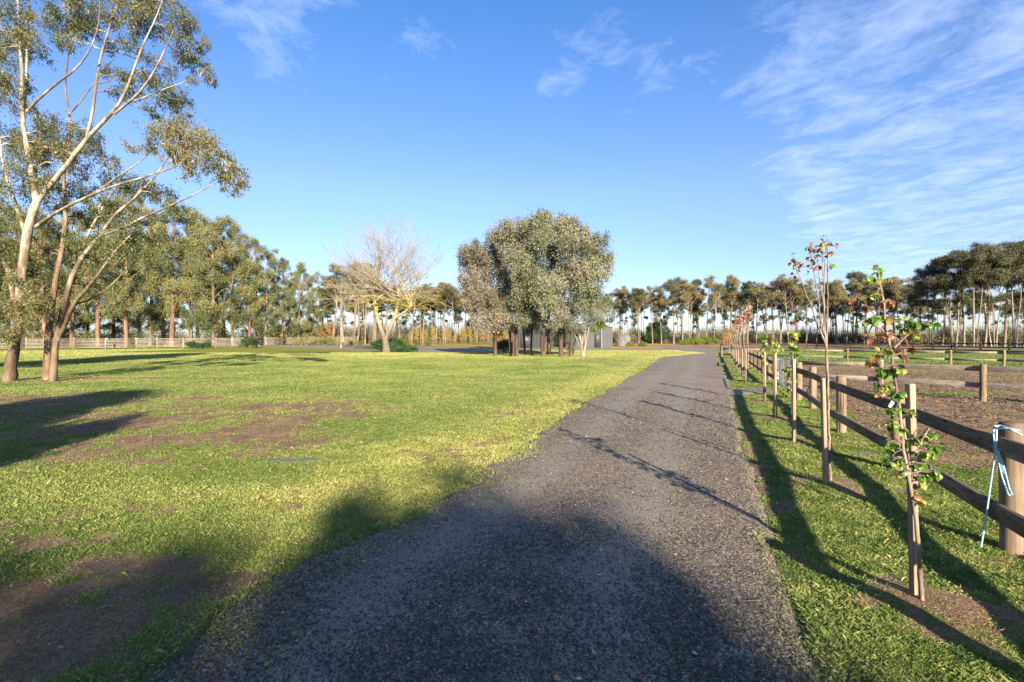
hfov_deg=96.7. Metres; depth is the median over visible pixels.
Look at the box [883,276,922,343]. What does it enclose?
gum tree
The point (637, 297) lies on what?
gum tree
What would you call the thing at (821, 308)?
gum tree
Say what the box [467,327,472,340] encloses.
autumn sapling
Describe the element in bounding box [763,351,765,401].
wooden stake
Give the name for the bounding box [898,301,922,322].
gum tree
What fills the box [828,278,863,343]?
gum tree
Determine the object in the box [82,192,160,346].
gum tree
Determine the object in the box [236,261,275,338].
gum tree
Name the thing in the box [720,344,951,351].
paddock fence
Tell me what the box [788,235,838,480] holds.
sapling
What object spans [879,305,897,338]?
gum tree
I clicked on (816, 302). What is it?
gum tree
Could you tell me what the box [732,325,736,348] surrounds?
sapling
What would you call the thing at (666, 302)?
gum tree
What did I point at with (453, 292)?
gum tree
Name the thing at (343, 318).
slender tree
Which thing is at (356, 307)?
gum tree
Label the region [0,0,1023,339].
sky
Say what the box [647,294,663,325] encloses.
gum tree
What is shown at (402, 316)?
gum tree
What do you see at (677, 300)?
gum tree
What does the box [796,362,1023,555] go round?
paddock fence
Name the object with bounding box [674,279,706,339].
gum tree
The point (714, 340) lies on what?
rounded shrub
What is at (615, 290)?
gum tree
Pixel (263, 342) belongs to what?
pale fence
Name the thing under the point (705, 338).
conical shrub
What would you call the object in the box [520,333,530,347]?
roller door
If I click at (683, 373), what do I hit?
road
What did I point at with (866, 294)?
gum tree
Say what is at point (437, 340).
dark fence
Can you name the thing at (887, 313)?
gum tree
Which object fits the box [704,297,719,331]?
gum tree
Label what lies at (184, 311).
gum tree
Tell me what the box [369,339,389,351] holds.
dark shrub
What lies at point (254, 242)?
gum tree
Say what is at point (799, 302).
gum tree
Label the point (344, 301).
gum tree
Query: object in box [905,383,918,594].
wooden stake
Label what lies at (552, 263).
gum tree
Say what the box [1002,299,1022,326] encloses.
gum tree
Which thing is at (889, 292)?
gum tree
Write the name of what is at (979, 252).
gum tree
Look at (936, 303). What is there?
gum tree
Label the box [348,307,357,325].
gum tree
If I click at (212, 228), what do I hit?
gum tree
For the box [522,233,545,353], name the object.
gum tree
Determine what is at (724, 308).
gum tree
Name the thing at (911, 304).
gum tree
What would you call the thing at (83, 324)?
gum tree
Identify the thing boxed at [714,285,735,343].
gum tree
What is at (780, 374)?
metal gate
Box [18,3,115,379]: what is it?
gum tree
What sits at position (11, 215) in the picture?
gum tree
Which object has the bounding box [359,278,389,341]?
gum tree
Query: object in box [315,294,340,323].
gum tree
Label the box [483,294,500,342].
gum tree
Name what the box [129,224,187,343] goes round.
gum tree
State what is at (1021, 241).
gum tree
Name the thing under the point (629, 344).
rounded shrub
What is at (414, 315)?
gum tree
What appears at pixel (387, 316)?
gum tree
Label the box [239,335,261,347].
dark shrub
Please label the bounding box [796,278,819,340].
gum tree
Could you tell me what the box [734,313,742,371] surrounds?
sapling
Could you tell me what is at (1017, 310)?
gum tree
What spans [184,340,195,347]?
dark shrub
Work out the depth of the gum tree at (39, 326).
120.55 m
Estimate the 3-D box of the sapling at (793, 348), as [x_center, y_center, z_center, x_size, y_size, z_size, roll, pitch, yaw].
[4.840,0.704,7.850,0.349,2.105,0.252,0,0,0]
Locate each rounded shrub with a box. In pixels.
[625,341,634,345]
[638,341,649,346]
[678,337,693,344]
[689,335,699,344]
[694,338,706,344]
[706,337,723,344]
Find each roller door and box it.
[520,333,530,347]
[594,330,600,347]
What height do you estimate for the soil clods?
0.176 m
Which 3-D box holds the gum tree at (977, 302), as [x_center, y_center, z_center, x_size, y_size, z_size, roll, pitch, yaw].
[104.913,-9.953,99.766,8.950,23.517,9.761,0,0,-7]
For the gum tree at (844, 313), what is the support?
on the ground at (34, 600)
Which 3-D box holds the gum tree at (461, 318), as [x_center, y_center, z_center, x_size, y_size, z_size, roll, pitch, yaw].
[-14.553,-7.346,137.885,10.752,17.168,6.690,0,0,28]
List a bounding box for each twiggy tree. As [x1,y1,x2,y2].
[169,324,185,345]
[613,328,625,341]
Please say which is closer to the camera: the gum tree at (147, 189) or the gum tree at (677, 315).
the gum tree at (147, 189)
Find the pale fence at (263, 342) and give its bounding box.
[0,336,357,348]
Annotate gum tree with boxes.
[0,0,252,380]
[0,204,88,345]
[0,205,17,319]
[0,206,45,345]
[0,217,19,321]
[0,236,27,341]
[8,243,62,342]
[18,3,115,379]
[38,240,89,335]
[39,203,106,346]
[48,154,225,380]
[59,235,110,337]
[71,202,136,346]
[78,235,137,343]
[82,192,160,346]
[100,236,159,343]
[119,206,171,344]
[128,196,203,344]
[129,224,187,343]
[156,203,227,340]
[170,233,228,341]
[182,213,251,346]
[192,216,262,345]
[194,236,247,342]
[226,233,274,336]
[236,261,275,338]
[246,245,288,344]
[269,256,299,344]
[269,275,305,335]
[283,260,316,336]
[301,271,326,338]
[310,274,348,338]
[312,298,330,325]
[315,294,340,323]
[319,262,354,342]
[320,267,348,337]
[336,295,351,323]
[339,262,383,343]
[345,266,384,343]
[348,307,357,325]
[350,301,369,328]
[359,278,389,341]
[369,302,395,330]
[370,301,385,324]
[380,284,402,331]
[388,304,404,330]
[394,288,412,337]
[398,307,415,329]
[400,288,428,343]
[406,297,420,332]
[410,285,434,343]
[414,281,451,342]
[414,305,428,327]
[427,305,435,327]
[431,282,457,342]
[433,307,452,321]
[434,285,462,342]
[448,291,470,341]
[448,293,463,341]
[452,237,511,355]
[468,299,485,341]
[479,224,522,355]
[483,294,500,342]
[491,210,541,355]
[498,289,510,339]
[505,207,568,356]
[521,294,547,354]
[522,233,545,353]
[540,208,574,354]
[544,211,596,356]
[565,224,617,355]
[601,291,613,325]
[610,294,619,332]
[611,285,644,339]
[612,286,627,332]
[614,302,627,332]
[625,298,643,331]
[626,287,646,343]
[633,290,652,337]
[642,284,660,343]
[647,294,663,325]
[653,284,672,343]
[654,275,681,343]
[662,296,673,325]
[666,305,681,337]
[667,279,693,339]
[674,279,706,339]
[685,305,697,332]
[689,303,704,326]
[691,279,705,338]
[695,274,724,335]
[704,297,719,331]
[706,283,723,336]
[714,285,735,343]
[717,298,729,328]
[721,274,742,343]
[725,287,756,343]
[732,301,744,329]
[736,280,759,343]
[747,282,775,343]
[750,295,760,330]
[753,288,771,338]
[756,285,779,340]
[758,284,772,339]
[765,290,790,341]
[770,273,812,343]
[771,278,793,343]
[777,300,793,330]
[781,282,810,343]
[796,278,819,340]
[799,291,815,333]
[810,283,830,340]
[812,296,830,340]
[817,281,832,318]
[825,279,847,343]
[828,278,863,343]
[828,295,842,342]
[837,302,850,323]
[840,294,862,334]
[844,271,869,343]
[854,285,880,343]
[863,294,879,341]
[866,283,884,343]
[870,280,890,343]
[879,277,904,341]
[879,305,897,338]
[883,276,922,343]
[891,295,901,340]
[898,283,924,321]
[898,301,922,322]
[907,280,933,338]
[909,305,926,320]
[911,264,948,344]
[918,253,978,345]
[925,292,948,332]
[929,256,972,344]
[935,248,971,345]
[942,297,961,328]
[950,290,971,333]
[952,237,1019,345]
[963,290,986,319]
[969,251,1023,346]
[971,245,1008,345]
[981,293,996,324]
[986,302,1001,331]
[990,236,1023,346]
[994,241,1023,346]
[999,296,1013,330]
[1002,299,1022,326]
[1005,237,1023,304]
[1008,251,1023,346]
[1014,288,1023,323]
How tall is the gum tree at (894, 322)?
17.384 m
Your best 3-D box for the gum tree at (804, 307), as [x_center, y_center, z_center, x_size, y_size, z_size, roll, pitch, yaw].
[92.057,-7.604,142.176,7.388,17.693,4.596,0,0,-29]
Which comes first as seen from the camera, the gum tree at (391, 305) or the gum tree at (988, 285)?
the gum tree at (988, 285)
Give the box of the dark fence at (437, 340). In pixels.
[409,339,556,344]
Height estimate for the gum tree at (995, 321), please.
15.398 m
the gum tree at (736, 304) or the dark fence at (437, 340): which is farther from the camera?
the gum tree at (736, 304)
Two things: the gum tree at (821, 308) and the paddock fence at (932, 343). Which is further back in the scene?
the gum tree at (821, 308)
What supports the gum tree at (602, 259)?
on the ground at (34, 600)
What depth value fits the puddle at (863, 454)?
7.09 m
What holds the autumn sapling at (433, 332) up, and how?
on the ground at (34, 600)
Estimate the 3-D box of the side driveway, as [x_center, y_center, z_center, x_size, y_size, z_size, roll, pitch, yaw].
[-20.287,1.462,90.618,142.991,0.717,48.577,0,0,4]
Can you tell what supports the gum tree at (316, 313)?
on the ground at (34, 600)
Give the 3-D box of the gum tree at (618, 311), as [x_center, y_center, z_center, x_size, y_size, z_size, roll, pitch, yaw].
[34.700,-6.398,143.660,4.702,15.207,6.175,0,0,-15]
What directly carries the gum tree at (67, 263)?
on the ground at (34, 600)
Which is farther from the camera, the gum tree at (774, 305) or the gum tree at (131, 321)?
the gum tree at (774, 305)
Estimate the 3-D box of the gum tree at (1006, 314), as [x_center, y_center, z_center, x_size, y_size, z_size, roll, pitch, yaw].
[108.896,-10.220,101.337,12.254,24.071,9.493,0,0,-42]
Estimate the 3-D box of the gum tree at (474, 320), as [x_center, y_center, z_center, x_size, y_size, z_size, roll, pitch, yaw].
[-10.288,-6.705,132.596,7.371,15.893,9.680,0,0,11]
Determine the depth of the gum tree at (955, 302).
104.05 m
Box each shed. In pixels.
[518,323,553,347]
[558,321,613,347]
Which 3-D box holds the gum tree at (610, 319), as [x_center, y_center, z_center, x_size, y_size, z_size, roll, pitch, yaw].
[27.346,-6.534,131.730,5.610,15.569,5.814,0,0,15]
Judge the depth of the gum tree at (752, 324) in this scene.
145.20 m
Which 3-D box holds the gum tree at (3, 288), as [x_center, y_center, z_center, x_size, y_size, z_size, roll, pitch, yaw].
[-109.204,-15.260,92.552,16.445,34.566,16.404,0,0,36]
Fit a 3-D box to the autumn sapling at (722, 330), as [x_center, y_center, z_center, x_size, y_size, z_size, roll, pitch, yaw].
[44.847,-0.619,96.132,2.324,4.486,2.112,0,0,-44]
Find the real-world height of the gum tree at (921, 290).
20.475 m
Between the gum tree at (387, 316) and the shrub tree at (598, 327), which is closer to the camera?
the shrub tree at (598, 327)
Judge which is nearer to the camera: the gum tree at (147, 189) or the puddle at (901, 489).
the puddle at (901, 489)
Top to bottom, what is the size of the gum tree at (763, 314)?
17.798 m
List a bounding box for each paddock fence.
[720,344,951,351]
[721,347,1023,365]
[731,345,778,385]
[749,339,1023,351]
[786,359,1023,401]
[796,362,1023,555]
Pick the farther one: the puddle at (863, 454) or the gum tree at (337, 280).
the gum tree at (337, 280)
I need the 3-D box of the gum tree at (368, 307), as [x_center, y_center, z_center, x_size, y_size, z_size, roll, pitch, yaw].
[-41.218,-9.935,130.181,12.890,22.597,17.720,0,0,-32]
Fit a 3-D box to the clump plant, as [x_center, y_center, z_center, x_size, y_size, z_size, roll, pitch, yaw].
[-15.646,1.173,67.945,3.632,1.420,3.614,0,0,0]
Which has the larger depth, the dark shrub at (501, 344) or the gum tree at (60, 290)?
the gum tree at (60, 290)
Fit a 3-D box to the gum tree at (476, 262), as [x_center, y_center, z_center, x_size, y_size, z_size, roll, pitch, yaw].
[-3.187,-5.277,51.093,7.699,14.387,8.606,0,0,0]
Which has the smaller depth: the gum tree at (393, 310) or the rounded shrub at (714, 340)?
the rounded shrub at (714, 340)
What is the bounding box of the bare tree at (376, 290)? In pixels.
[307,206,449,351]
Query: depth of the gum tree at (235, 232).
105.68 m
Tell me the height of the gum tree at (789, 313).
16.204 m
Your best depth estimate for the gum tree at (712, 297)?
123.88 m
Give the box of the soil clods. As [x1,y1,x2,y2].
[0,367,1023,681]
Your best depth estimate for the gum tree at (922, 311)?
139.71 m
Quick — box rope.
[980,424,1022,547]
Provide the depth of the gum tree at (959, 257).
99.78 m
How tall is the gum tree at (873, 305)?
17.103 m
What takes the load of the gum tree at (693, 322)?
on the ground at (34, 600)
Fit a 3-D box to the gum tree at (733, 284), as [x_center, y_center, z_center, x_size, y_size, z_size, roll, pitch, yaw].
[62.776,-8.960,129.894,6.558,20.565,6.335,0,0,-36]
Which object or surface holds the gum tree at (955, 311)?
on the ground at (34, 600)
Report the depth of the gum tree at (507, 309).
129.11 m
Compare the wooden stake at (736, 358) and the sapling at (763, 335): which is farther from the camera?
the wooden stake at (736, 358)
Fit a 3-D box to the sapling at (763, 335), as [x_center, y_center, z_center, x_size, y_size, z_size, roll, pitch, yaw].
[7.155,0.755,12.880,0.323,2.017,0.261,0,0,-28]
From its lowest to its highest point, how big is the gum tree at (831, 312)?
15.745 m
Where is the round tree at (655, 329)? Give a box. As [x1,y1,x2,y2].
[643,318,671,342]
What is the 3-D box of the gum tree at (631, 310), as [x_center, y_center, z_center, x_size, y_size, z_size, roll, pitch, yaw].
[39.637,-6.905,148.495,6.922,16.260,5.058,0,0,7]
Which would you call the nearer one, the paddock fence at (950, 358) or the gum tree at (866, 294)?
the paddock fence at (950, 358)
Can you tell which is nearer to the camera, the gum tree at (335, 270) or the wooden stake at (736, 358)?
the wooden stake at (736, 358)
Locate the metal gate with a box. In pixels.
[777,356,797,390]
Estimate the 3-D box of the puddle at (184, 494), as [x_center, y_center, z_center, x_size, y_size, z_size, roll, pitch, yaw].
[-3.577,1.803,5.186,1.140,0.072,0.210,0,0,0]
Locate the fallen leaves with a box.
[12,368,990,681]
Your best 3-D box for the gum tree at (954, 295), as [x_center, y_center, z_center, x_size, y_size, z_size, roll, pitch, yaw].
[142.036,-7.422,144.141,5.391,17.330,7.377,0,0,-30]
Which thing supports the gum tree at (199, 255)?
on the ground at (34, 600)
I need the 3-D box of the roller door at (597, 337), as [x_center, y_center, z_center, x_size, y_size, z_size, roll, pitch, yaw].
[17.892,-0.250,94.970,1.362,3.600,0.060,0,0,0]
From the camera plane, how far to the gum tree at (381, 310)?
142.51 m
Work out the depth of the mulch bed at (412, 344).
114.63 m
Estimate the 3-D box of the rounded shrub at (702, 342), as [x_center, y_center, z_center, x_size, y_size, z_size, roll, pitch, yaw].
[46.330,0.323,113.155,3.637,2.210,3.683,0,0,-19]
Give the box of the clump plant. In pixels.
[395,344,418,351]
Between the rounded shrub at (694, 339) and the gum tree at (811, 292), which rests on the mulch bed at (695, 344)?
the rounded shrub at (694, 339)
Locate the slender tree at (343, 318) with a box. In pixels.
[329,274,357,347]
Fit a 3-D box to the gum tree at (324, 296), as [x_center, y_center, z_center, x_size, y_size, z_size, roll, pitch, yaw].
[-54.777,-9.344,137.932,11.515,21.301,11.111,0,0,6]
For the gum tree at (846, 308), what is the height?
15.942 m
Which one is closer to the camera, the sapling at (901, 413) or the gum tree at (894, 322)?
the sapling at (901, 413)
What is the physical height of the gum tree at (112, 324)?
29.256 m
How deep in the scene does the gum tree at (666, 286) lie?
126.00 m
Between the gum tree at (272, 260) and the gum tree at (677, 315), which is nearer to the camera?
the gum tree at (272, 260)
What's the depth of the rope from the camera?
3.76 m
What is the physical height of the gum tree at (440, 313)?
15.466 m
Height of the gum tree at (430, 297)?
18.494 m
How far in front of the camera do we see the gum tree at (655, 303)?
130.91 m
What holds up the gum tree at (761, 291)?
on the ground at (34, 600)
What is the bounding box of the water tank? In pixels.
[617,335,629,345]
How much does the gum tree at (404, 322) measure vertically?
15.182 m
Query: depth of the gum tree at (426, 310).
148.50 m
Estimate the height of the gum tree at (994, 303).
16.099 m
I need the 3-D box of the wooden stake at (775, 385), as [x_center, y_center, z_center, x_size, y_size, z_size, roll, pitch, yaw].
[5.871,1.110,10.149,0.045,1.638,0.045,0,0,-10]
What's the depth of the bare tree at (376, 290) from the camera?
65.49 m
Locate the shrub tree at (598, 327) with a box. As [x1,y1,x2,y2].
[557,318,608,354]
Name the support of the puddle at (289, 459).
on the ground at (34, 600)
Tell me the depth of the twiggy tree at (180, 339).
82.96 m
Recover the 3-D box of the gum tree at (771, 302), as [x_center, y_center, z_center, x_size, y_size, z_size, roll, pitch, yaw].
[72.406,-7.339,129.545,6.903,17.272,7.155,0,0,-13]
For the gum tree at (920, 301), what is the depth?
112.66 m
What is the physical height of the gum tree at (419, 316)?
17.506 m
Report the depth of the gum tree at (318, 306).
146.39 m
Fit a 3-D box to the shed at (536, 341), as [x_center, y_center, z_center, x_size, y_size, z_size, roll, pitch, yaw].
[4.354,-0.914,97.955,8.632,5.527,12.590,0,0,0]
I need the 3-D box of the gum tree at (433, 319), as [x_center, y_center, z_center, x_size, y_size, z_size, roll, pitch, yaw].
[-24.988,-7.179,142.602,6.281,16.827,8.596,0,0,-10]
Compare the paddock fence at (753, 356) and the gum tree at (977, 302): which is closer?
the paddock fence at (753, 356)
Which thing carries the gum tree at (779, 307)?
on the ground at (34, 600)
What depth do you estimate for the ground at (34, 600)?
5.01 m
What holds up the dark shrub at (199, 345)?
on the ground at (34, 600)
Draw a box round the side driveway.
[164,344,745,351]
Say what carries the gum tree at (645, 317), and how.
on the ground at (34, 600)
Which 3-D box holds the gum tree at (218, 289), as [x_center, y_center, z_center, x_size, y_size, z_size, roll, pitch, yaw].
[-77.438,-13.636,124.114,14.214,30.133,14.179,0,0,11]
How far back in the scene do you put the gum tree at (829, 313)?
131.95 m
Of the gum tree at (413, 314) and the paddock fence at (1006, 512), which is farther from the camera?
the gum tree at (413, 314)
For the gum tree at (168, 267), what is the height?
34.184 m
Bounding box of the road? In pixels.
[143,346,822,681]
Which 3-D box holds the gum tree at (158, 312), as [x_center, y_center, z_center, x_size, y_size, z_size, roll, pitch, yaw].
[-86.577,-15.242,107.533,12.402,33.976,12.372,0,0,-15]
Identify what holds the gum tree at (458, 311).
on the ground at (34, 600)
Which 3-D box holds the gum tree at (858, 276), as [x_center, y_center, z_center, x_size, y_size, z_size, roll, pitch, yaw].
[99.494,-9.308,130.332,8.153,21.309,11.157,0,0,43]
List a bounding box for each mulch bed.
[283,344,512,345]
[611,346,659,347]
[635,344,754,345]
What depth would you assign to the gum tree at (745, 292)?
127.28 m
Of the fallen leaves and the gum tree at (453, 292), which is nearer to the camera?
the fallen leaves
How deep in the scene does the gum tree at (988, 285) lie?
96.12 m
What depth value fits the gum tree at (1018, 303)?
100.00 m
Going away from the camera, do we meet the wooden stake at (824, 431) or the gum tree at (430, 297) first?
the wooden stake at (824, 431)
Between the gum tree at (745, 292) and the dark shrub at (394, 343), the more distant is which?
the gum tree at (745, 292)
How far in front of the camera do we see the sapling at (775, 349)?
10.28 m
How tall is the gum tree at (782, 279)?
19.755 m
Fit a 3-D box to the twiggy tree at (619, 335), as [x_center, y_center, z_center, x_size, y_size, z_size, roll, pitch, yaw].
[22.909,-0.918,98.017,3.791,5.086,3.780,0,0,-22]
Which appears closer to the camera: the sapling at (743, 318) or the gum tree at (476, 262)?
the sapling at (743, 318)
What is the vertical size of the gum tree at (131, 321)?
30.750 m
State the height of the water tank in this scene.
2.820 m
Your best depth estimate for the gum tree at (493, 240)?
49.89 m
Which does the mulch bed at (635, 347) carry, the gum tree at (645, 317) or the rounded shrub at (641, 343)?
the rounded shrub at (641, 343)
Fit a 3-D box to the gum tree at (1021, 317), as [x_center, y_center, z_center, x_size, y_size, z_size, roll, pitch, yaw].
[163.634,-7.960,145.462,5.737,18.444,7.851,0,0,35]
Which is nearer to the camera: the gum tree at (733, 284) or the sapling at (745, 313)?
the sapling at (745, 313)
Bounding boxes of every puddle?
[181,493,218,496]
[264,458,339,462]
[850,452,877,455]
[890,488,906,491]
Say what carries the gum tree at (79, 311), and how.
on the ground at (34, 600)
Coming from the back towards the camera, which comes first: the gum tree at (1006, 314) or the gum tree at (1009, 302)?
the gum tree at (1009, 302)
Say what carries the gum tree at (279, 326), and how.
on the ground at (34, 600)
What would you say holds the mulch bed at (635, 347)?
on the ground at (34, 600)
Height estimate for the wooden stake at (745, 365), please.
1.580 m
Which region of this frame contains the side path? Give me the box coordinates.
[729,387,781,395]
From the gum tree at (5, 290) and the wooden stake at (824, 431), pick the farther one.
the gum tree at (5, 290)
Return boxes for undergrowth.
[0,323,338,344]
[261,318,1023,345]
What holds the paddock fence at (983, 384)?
on the ground at (34, 600)
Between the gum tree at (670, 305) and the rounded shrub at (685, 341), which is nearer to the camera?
the rounded shrub at (685, 341)
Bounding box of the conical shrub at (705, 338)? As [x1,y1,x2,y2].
[700,334,710,343]
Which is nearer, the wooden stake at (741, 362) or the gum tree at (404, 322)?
the wooden stake at (741, 362)
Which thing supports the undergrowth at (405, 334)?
on the ground at (34, 600)
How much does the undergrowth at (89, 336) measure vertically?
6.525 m
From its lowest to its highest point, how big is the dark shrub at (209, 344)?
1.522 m
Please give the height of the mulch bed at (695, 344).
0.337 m
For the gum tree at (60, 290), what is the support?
on the ground at (34, 600)
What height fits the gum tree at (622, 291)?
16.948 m
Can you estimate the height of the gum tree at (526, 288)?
16.172 m
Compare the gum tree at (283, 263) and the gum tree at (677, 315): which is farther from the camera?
the gum tree at (677, 315)
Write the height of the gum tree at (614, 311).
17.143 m
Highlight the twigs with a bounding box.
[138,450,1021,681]
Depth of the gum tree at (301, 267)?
117.67 m
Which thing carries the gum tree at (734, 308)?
on the ground at (34, 600)
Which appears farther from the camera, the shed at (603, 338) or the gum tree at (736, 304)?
the gum tree at (736, 304)
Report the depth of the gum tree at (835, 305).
129.11 m
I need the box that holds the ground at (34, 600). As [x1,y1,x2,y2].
[0,340,1023,681]
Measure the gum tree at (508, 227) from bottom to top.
16.005 m
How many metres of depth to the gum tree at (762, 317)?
132.16 m
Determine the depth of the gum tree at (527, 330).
52.90 m
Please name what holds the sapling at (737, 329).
on the ground at (34, 600)
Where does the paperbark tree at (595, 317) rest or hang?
on the ground at (34, 600)
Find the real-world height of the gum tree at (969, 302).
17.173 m
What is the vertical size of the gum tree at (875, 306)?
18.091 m
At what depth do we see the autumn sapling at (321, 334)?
120.89 m
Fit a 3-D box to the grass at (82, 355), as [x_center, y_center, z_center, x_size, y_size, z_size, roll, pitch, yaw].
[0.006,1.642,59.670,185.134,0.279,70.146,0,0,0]
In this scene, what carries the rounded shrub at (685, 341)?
on the mulch bed at (695, 344)
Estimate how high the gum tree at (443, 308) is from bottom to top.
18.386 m
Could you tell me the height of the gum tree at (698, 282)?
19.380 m
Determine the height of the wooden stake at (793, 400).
1.597 m
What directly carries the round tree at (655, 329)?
on the ground at (34, 600)
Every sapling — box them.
[317,327,325,339]
[325,322,333,339]
[430,326,435,339]
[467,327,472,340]
[719,327,728,343]
[731,316,740,368]
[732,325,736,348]
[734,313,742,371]
[738,299,751,380]
[738,307,748,375]
[759,331,771,400]
[767,335,783,415]
[782,320,802,438]
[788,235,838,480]
[844,264,945,600]
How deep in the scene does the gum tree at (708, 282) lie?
124.62 m
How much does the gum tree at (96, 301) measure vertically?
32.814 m
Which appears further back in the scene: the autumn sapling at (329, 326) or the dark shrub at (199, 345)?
the autumn sapling at (329, 326)
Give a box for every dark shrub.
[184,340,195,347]
[193,343,204,348]
[204,342,213,347]
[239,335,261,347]
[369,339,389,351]
[389,336,406,351]
[492,337,512,351]
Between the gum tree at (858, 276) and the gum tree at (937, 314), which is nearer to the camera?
the gum tree at (858, 276)
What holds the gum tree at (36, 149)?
on the ground at (34, 600)
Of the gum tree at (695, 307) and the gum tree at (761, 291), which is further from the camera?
the gum tree at (695, 307)
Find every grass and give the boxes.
[0,348,1023,366]
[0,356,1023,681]
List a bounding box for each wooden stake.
[735,349,736,368]
[741,349,742,375]
[745,349,746,381]
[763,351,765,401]
[774,353,776,417]
[792,359,795,441]
[820,378,827,484]
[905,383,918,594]
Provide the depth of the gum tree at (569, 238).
46.33 m
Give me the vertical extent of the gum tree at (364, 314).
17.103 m
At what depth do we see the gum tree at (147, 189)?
19.50 m
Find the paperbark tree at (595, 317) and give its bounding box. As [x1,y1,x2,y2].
[566,288,618,355]

